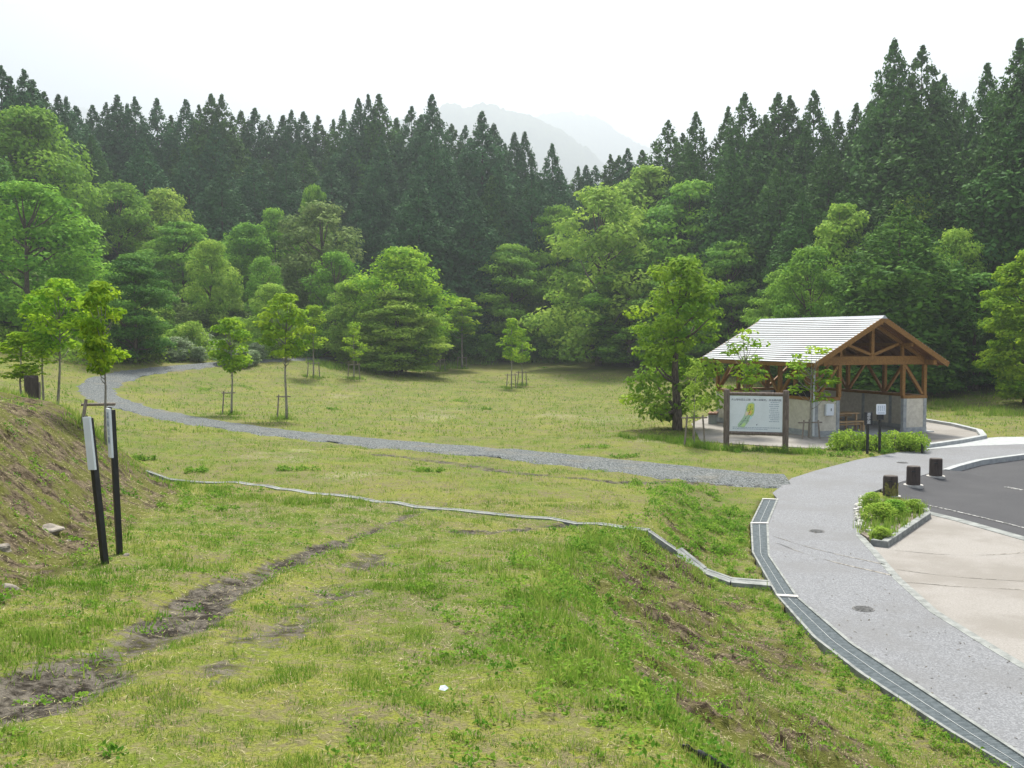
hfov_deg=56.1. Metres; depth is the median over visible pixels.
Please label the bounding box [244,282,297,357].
broadleaf tree
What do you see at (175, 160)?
cedar tree
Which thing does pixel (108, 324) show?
shrub
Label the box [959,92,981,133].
cedar tree
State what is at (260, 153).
cedar tree
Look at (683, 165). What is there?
cedar tree
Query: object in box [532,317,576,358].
shrub
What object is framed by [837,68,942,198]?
cedar tree
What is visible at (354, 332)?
young tree
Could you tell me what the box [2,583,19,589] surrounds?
stone
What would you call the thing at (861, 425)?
picnic bench
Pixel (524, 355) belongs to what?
young tree
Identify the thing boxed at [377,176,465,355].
cedar tree
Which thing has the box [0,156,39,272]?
broadleaf tree
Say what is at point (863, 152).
cedar tree
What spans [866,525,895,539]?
planter shrub
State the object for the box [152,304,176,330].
shrub
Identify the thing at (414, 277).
broadleaf tree
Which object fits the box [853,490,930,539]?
planter weeds
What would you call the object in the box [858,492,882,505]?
planter shrub
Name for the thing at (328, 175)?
cedar tree
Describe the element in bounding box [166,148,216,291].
cedar tree
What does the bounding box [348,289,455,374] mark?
broadleaf tree
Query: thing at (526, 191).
cedar tree
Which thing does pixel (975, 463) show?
kerb
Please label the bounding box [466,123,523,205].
cedar tree
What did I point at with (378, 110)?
cedar tree
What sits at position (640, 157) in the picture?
cedar tree
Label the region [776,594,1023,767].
drain grating
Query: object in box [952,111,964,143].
cedar tree
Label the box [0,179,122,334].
broadleaf tree
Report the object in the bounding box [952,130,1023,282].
cedar tree
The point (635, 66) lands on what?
sky
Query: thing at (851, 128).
cedar tree
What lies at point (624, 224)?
broadleaf tree
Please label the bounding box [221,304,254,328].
shrub
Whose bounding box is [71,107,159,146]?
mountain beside
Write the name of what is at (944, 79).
cedar tree
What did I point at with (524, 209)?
cedar tree
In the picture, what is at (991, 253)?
broadleaf tree
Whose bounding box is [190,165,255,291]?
cedar tree
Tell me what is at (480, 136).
cedar tree
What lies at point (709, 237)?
cedar tree
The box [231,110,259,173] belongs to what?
cedar tree
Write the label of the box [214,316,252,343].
shrub
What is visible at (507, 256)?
broadleaf tree
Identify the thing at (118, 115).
cedar tree
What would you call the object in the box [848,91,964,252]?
cedar tree
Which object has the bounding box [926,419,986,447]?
pavilion kerb
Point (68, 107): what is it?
cedar tree
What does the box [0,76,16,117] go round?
cedar tree
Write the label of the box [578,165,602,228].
cedar tree
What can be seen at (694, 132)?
cedar tree
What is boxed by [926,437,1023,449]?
apron
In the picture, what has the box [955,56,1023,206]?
cedar tree
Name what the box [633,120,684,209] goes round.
cedar tree
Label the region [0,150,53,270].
cedar tree
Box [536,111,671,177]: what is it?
distant mountain
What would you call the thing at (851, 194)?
cedar tree
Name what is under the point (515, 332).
young tree
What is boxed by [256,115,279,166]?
cedar tree
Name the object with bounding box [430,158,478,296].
cedar tree
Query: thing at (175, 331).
shrub
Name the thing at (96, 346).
young tree
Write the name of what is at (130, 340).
shrub
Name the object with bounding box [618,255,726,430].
broadleaf tree
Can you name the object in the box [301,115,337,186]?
cedar tree
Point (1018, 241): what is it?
cedar tree
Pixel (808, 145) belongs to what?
cedar tree
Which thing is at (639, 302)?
broadleaf tree
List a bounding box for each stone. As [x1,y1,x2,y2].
[0,543,11,551]
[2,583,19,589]
[42,523,64,534]
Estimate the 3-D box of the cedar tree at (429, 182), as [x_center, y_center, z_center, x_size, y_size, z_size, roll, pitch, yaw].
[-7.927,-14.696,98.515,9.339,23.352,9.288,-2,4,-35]
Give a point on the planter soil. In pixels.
(865, 535)
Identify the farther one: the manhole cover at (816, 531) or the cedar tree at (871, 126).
the cedar tree at (871, 126)
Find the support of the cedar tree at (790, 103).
on the ground at (204, 589)
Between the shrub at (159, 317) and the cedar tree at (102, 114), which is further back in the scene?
the cedar tree at (102, 114)
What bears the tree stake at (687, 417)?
on the ground at (204, 589)
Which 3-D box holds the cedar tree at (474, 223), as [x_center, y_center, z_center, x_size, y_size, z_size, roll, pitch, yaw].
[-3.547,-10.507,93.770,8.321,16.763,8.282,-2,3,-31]
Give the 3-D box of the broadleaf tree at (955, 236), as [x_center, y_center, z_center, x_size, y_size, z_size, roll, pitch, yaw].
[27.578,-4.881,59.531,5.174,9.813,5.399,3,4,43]
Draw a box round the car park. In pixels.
[881,460,1023,535]
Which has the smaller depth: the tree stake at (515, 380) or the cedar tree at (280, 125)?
the tree stake at (515, 380)
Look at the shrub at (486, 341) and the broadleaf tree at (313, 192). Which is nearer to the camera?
the shrub at (486, 341)
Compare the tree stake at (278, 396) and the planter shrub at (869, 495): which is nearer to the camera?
the planter shrub at (869, 495)
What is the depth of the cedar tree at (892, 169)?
68.37 m
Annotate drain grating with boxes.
[750,522,796,594]
[751,498,777,522]
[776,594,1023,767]
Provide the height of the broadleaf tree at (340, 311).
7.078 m
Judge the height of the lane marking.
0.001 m
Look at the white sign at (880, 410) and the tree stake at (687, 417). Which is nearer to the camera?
the white sign at (880, 410)
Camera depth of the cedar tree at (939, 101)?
73.79 m
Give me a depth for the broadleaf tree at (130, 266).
60.99 m
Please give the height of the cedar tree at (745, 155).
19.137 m
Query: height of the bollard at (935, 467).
0.610 m
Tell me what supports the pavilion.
on the pavilion plaza at (713, 432)
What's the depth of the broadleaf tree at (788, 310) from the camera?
61.03 m
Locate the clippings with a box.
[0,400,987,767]
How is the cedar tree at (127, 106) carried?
on the ground at (204, 589)
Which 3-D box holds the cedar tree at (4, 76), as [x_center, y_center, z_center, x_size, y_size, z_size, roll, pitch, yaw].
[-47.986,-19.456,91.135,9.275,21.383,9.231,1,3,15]
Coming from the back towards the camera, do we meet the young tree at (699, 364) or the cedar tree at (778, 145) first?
the cedar tree at (778, 145)
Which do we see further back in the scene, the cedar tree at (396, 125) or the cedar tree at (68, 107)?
the cedar tree at (396, 125)
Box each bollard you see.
[883,475,900,496]
[903,465,922,488]
[926,458,944,478]
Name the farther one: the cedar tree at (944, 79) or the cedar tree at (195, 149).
the cedar tree at (195, 149)
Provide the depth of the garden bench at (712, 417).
40.93 m
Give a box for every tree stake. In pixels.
[81,399,115,422]
[222,391,235,413]
[276,394,290,416]
[307,362,319,375]
[347,363,359,377]
[506,374,517,388]
[516,371,527,385]
[681,414,707,444]
[798,419,821,438]
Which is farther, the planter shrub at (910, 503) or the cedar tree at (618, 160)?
the cedar tree at (618, 160)
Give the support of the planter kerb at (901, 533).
on the plaza at (988, 610)
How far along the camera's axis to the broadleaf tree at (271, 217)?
90.54 m
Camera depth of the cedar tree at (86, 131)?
102.60 m
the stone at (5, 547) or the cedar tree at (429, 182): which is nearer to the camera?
the stone at (5, 547)
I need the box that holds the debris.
[783,495,1021,745]
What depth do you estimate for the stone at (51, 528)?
10.55 m
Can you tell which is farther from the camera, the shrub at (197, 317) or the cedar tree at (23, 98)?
the cedar tree at (23, 98)
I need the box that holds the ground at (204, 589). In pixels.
[0,329,1023,767]
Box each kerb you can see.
[854,519,1023,668]
[870,508,930,547]
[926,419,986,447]
[943,454,1023,470]
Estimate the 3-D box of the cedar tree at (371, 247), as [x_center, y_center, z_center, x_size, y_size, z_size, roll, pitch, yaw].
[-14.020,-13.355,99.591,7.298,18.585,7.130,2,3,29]
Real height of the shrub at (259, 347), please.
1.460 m
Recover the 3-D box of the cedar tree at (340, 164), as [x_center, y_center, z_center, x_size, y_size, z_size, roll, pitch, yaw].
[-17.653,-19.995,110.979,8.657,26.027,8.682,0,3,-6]
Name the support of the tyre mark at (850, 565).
on the path at (898, 614)
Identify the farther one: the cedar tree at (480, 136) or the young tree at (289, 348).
the cedar tree at (480, 136)
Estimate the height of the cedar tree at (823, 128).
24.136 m
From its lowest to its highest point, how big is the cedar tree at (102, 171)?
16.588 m
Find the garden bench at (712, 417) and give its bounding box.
[708,411,718,423]
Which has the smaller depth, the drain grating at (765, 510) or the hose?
the hose
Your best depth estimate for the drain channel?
15.60 m
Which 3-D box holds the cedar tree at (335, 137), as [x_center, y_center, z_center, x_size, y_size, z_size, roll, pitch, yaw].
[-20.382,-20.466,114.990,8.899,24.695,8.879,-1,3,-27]
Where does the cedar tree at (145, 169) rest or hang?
on the ground at (204, 589)
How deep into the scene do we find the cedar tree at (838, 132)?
84.74 m
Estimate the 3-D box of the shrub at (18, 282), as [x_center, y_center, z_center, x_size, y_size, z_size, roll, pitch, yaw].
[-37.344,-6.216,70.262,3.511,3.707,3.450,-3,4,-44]
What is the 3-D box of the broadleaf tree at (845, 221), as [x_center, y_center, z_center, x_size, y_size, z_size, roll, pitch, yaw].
[22.349,-6.167,65.614,6.286,12.420,6.550,0,3,-7]
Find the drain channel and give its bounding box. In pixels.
[145,470,770,590]
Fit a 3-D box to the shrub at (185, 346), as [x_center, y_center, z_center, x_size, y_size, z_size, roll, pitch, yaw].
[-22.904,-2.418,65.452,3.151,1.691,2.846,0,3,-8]
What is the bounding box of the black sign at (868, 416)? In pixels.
[864,412,872,453]
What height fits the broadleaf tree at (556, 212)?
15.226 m
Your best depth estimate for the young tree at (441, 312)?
80.14 m
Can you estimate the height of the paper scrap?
0.026 m
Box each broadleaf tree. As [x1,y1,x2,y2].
[0,103,112,280]
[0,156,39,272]
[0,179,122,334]
[80,179,176,285]
[85,253,180,360]
[116,187,206,301]
[129,221,232,308]
[178,238,243,335]
[220,222,285,313]
[244,256,291,339]
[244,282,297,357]
[248,207,311,315]
[256,200,365,352]
[296,183,333,315]
[299,249,366,360]
[323,279,386,366]
[340,246,461,372]
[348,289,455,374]
[468,243,554,352]
[513,203,594,350]
[517,182,669,365]
[579,253,673,366]
[595,164,674,345]
[618,179,728,340]
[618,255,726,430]
[619,268,732,369]
[671,239,762,367]
[740,269,820,383]
[755,246,850,382]
[802,202,877,316]
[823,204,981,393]
[861,192,945,289]
[927,226,1000,320]
[932,272,1023,390]
[947,199,1013,317]
[972,249,1023,403]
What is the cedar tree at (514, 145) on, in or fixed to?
on the ground at (204, 589)
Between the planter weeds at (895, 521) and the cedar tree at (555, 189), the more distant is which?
the cedar tree at (555, 189)
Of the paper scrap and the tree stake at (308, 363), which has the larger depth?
the tree stake at (308, 363)
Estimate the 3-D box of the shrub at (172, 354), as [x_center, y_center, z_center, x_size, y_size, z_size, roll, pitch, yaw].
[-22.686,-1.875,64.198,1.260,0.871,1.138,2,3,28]
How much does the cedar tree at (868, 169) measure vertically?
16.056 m
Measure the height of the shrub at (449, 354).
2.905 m
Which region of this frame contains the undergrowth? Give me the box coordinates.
[0,323,331,364]
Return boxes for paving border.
[930,512,1023,540]
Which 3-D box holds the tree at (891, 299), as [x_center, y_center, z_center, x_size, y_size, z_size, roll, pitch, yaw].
[21.679,-4.465,53.939,8.695,11.217,8.647,-1,3,-23]
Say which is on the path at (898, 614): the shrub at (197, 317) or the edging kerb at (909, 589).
the edging kerb at (909, 589)
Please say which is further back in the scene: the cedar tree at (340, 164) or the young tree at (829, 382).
the cedar tree at (340, 164)
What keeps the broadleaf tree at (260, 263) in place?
on the ground at (204, 589)
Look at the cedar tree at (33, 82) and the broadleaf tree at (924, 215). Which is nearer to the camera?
the broadleaf tree at (924, 215)
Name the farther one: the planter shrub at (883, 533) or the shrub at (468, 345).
the shrub at (468, 345)
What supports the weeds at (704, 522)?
on the ground at (204, 589)
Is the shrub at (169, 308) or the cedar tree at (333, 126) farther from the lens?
the cedar tree at (333, 126)
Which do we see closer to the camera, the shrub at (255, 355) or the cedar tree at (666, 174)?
the shrub at (255, 355)
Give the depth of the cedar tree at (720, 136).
88.72 m
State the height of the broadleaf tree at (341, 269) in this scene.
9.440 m
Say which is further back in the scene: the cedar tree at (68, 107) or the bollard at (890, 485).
the cedar tree at (68, 107)
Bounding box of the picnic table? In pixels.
[840,411,859,429]
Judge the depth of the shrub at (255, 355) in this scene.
66.31 m
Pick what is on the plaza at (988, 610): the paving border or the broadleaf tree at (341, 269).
the paving border
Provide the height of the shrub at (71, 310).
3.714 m
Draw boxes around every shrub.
[0,270,16,279]
[0,282,14,324]
[2,275,23,300]
[10,270,50,294]
[11,295,79,331]
[60,296,79,336]
[97,316,117,341]
[110,307,169,355]
[111,321,145,355]
[115,311,173,337]
[148,307,174,335]
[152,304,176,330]
[161,336,195,357]
[164,350,181,360]
[167,324,199,338]
[169,293,189,322]
[169,321,210,349]
[173,307,221,337]
[176,347,189,359]
[186,295,216,308]
[189,346,208,361]
[194,336,213,353]
[213,346,232,362]
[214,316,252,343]
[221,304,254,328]
[224,348,255,365]
[231,321,258,348]
[248,342,268,359]
[248,350,261,363]
[436,332,460,358]
[445,321,485,359]
[473,333,500,360]
[489,334,515,360]
[504,335,525,360]
[526,343,539,359]
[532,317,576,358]
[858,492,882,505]
[860,502,901,520]
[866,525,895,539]
[884,499,911,513]
[903,498,927,512]
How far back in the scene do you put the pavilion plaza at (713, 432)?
35.40 m
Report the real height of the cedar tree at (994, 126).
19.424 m
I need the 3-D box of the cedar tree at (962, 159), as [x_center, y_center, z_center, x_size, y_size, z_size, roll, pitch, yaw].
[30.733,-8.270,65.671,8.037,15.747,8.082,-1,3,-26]
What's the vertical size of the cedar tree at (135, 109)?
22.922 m
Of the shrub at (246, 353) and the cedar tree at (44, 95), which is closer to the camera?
the shrub at (246, 353)
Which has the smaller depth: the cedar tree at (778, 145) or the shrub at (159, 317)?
the shrub at (159, 317)
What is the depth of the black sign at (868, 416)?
30.54 m
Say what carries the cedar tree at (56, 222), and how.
on the ground at (204, 589)
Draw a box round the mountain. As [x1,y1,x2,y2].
[323,101,612,189]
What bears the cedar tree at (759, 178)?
on the ground at (204, 589)
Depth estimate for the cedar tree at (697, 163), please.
86.82 m
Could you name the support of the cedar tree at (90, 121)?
on the ground at (204, 589)
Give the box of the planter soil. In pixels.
[858,497,921,541]
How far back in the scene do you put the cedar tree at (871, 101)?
82.71 m
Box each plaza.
[691,416,977,450]
[873,515,1023,662]
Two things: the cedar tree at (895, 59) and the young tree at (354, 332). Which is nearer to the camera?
the young tree at (354, 332)
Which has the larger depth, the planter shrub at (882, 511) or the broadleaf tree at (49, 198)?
the broadleaf tree at (49, 198)
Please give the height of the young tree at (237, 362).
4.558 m
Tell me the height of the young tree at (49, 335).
4.706 m
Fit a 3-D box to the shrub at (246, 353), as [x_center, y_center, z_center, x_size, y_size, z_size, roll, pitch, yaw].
[-18.493,-1.785,65.234,2.365,1.420,2.325,3,4,42]
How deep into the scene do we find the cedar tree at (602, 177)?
110.46 m
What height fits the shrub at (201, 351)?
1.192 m
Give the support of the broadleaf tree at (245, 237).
on the ground at (204, 589)
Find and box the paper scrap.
[439,685,447,690]
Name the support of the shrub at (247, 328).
on the ground at (204, 589)
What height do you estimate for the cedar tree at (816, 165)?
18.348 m
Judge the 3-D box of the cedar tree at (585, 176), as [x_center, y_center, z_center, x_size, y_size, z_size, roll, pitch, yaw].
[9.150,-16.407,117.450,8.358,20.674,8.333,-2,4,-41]
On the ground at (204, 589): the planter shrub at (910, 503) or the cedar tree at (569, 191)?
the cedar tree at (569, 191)
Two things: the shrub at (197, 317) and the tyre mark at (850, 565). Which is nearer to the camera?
the tyre mark at (850, 565)
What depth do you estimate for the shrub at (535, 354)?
89.57 m
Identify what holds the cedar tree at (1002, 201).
on the ground at (204, 589)
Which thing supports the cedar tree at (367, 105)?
on the ground at (204, 589)
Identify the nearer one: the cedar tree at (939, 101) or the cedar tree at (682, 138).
the cedar tree at (939, 101)
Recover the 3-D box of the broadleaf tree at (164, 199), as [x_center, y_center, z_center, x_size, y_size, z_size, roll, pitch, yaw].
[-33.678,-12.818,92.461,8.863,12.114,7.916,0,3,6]
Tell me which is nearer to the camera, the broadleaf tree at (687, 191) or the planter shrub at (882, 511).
the planter shrub at (882, 511)
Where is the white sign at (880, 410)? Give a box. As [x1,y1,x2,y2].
[876,404,885,452]
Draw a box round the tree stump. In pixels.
[24,375,40,399]
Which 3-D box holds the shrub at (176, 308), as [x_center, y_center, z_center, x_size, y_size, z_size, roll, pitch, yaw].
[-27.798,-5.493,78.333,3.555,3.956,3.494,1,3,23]
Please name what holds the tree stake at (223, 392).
on the ground at (204, 589)
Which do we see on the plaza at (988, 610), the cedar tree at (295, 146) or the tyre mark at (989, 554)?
the tyre mark at (989, 554)
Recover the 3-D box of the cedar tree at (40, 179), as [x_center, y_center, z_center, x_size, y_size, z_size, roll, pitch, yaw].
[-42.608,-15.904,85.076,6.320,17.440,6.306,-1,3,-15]
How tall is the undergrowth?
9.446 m
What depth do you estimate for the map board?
31.72 m
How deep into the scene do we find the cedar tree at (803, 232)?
68.94 m
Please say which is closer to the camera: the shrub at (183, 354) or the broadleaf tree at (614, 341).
the shrub at (183, 354)
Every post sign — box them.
[82,415,108,563]
[106,407,122,554]
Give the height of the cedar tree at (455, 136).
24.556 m
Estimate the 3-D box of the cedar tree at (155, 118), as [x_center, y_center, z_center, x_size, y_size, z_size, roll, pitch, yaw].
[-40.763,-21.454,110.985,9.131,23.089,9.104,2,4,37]
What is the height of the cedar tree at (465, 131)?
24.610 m
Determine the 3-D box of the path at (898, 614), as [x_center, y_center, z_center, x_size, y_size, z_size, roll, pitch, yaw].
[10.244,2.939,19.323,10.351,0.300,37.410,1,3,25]
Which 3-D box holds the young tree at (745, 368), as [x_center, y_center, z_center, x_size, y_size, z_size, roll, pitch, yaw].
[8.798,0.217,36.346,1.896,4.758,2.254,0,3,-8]
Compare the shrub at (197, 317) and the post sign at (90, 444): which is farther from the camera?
the shrub at (197, 317)
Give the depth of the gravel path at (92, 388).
30.33 m
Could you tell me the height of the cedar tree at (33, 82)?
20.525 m
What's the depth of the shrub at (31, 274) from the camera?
72.40 m
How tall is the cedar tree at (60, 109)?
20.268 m
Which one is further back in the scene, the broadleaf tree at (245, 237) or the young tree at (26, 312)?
the broadleaf tree at (245, 237)
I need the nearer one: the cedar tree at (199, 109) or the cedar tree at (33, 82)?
the cedar tree at (33, 82)
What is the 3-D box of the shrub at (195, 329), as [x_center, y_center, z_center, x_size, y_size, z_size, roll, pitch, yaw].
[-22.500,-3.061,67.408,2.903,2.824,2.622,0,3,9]
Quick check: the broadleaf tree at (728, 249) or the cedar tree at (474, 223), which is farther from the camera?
the cedar tree at (474, 223)
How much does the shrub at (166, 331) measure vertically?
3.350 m
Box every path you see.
[76,357,789,487]
[769,444,1023,753]
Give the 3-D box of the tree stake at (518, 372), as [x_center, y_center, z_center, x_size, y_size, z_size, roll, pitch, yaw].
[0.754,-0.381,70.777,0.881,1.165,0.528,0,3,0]
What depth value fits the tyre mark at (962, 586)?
14.55 m
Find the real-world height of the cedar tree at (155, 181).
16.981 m
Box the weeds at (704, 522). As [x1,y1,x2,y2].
[0,366,1011,767]
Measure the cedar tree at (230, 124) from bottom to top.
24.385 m
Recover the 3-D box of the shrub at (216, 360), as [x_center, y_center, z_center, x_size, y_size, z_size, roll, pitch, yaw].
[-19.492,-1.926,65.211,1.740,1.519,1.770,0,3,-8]
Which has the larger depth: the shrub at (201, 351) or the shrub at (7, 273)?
the shrub at (7, 273)
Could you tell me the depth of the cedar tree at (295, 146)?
113.91 m
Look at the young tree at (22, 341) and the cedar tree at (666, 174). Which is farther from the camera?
the cedar tree at (666, 174)
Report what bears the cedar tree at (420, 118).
on the ground at (204, 589)
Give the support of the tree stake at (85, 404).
on the ground at (204, 589)
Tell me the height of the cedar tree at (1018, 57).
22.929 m
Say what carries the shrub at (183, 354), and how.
on the ground at (204, 589)
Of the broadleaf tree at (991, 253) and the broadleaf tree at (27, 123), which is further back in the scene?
the broadleaf tree at (27, 123)
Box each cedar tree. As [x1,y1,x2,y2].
[0,65,18,120]
[0,68,60,159]
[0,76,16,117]
[0,105,65,270]
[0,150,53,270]
[2,79,88,197]
[36,161,89,277]
[40,91,85,230]
[51,94,102,194]
[58,96,102,182]
[71,105,116,187]
[80,105,109,163]
[80,134,122,271]
[82,185,108,269]
[90,102,126,173]
[92,94,138,183]
[105,141,186,280]
[108,96,162,180]
[116,103,137,161]
[125,98,179,183]
[130,140,167,191]
[152,99,199,182]
[160,115,182,157]
[160,148,188,212]
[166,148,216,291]
[172,93,250,215]
[178,104,204,157]
[184,93,258,196]
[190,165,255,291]
[214,157,292,251]
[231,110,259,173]
[240,107,279,201]
[254,154,308,276]
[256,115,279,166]
[263,115,309,174]
[267,109,316,191]
[279,111,326,182]
[296,157,356,298]
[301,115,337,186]
[317,109,354,173]
[321,119,342,168]
[326,98,376,210]
[333,166,358,238]
[342,93,386,190]
[342,93,407,203]
[342,165,399,294]
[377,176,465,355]
[380,106,436,191]
[387,94,464,211]
[387,117,407,153]
[389,126,474,279]
[402,114,439,180]
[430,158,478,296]
[437,124,467,167]
[438,111,520,227]
[443,190,509,355]
[449,125,486,171]
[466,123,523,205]
[502,169,564,350]
[504,132,537,195]
[508,131,550,201]
[515,186,559,250]
[527,180,577,303]
[533,143,586,324]
[559,174,585,236]
[569,165,588,214]
[571,165,594,239]
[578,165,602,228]
[579,155,629,313]
[581,154,617,264]
[587,181,622,318]
[596,148,634,224]
[620,149,650,202]
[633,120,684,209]
[635,165,675,342]
[646,132,686,200]
[646,148,709,350]
[665,111,714,188]
[682,162,708,237]
[686,146,763,356]
[689,149,763,239]
[690,154,733,248]
[703,106,739,179]
[705,92,786,209]
[715,150,790,327]
[729,157,815,369]
[745,92,811,200]
[753,114,771,167]
[760,190,833,376]
[764,95,822,188]
[772,125,835,210]
[772,147,851,269]
[776,89,845,203]
[783,143,841,237]
[793,183,894,316]
[822,107,914,210]
[830,110,846,159]
[836,103,861,166]
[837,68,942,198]
[838,37,933,169]
[838,100,875,165]
[838,160,880,240]
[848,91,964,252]
[851,125,926,259]
[858,150,960,301]
[885,45,977,162]
[914,147,978,235]
[926,95,957,156]
[929,73,965,147]
[948,62,1010,175]
[949,38,1023,202]
[951,108,1023,319]
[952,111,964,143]
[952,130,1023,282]
[954,121,1023,311]
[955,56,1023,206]
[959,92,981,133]
[961,93,1018,206]
[977,134,1023,316]
[1010,203,1023,248]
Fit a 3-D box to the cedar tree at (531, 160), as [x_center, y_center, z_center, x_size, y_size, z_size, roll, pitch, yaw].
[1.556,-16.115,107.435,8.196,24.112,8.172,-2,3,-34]
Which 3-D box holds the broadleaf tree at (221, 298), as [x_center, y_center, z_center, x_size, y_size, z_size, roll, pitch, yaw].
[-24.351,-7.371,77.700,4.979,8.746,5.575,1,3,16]
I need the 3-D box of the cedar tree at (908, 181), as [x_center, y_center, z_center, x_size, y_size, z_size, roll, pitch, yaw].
[28.006,-7.974,65.739,8.848,15.894,8.806,0,3,1]
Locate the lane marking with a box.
[921,503,1023,527]
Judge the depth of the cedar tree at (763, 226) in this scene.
74.45 m
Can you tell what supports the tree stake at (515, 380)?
on the ground at (204, 589)
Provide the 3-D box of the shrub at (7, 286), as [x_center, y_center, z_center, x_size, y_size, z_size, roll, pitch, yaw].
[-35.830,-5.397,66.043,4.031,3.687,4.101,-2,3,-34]
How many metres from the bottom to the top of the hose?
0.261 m
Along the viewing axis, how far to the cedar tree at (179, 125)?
109.72 m
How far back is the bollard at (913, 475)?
24.15 m
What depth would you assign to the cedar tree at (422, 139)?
103.94 m
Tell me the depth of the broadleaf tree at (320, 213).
83.98 m
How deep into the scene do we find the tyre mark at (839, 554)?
16.33 m
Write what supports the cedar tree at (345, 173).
on the ground at (204, 589)
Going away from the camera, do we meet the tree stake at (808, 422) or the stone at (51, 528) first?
the stone at (51, 528)
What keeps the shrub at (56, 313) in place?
on the ground at (204, 589)
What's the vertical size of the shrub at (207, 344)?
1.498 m
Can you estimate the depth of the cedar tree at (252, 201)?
101.91 m
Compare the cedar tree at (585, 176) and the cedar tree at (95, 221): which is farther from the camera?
the cedar tree at (585, 176)
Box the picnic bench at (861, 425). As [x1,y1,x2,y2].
[839,420,864,430]
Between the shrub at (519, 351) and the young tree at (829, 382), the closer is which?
the young tree at (829, 382)
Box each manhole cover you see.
[809,529,824,532]
[852,605,874,611]
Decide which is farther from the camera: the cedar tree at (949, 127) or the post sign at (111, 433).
the cedar tree at (949, 127)
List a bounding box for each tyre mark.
[777,537,881,563]
[783,545,890,575]
[897,550,1023,554]
[909,582,1023,589]
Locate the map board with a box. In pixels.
[723,389,788,448]
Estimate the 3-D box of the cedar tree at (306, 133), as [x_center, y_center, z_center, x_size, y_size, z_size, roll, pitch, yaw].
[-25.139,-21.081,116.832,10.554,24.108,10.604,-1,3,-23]
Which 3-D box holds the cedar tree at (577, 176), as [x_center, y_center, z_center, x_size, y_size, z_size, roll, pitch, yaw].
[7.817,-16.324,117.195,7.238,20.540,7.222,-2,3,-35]
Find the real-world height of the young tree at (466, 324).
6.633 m
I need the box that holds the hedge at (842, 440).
[825,427,930,452]
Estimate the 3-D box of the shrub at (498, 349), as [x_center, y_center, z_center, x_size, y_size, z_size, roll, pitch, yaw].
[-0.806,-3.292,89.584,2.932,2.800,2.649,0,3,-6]
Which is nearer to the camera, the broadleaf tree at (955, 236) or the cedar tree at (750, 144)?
the broadleaf tree at (955, 236)
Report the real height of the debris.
0.015 m
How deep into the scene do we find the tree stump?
28.40 m
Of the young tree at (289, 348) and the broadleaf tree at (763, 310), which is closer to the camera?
the young tree at (289, 348)
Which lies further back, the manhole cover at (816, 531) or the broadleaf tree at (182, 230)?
the broadleaf tree at (182, 230)
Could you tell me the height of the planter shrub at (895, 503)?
0.447 m
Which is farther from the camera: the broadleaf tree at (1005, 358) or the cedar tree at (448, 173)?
the cedar tree at (448, 173)
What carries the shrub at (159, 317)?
on the ground at (204, 589)
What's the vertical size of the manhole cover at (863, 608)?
0.065 m
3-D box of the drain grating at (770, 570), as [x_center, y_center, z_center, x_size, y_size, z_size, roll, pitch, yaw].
[4.395,3.015,16.586,0.478,0.216,5.570,1,3,11]
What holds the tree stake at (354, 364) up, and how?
on the ground at (204, 589)
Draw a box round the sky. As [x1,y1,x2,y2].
[0,0,1023,172]
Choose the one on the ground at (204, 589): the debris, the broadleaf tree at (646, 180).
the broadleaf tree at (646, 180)
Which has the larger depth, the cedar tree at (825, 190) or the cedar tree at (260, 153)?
the cedar tree at (260, 153)
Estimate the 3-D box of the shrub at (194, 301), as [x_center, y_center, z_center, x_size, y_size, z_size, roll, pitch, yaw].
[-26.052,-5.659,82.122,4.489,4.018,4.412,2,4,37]
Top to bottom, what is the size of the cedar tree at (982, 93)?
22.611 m
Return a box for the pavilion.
[700,315,949,436]
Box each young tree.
[0,331,57,393]
[15,288,70,400]
[24,278,96,403]
[72,280,131,444]
[207,317,253,412]
[252,293,315,418]
[293,305,327,376]
[341,322,367,377]
[432,305,458,368]
[442,297,482,367]
[496,318,522,386]
[512,328,535,383]
[681,357,708,442]
[720,328,770,431]
[785,346,841,438]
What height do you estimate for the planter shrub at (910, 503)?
0.391 m
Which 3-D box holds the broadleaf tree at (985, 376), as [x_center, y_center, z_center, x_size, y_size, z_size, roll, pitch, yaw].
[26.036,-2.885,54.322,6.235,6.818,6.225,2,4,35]
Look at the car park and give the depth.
23.59 m
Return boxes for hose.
[680,744,728,767]
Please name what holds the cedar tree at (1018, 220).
on the ground at (204, 589)
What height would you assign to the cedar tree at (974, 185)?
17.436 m
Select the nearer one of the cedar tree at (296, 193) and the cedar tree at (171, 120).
the cedar tree at (296, 193)
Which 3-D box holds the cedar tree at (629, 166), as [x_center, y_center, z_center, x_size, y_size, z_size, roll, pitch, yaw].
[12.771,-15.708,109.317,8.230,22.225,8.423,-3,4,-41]
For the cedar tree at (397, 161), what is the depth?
107.75 m
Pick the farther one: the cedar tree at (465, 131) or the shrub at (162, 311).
the cedar tree at (465, 131)
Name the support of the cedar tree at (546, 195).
on the ground at (204, 589)
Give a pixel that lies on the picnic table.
(846, 413)
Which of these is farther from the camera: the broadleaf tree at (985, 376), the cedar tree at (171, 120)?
the cedar tree at (171, 120)

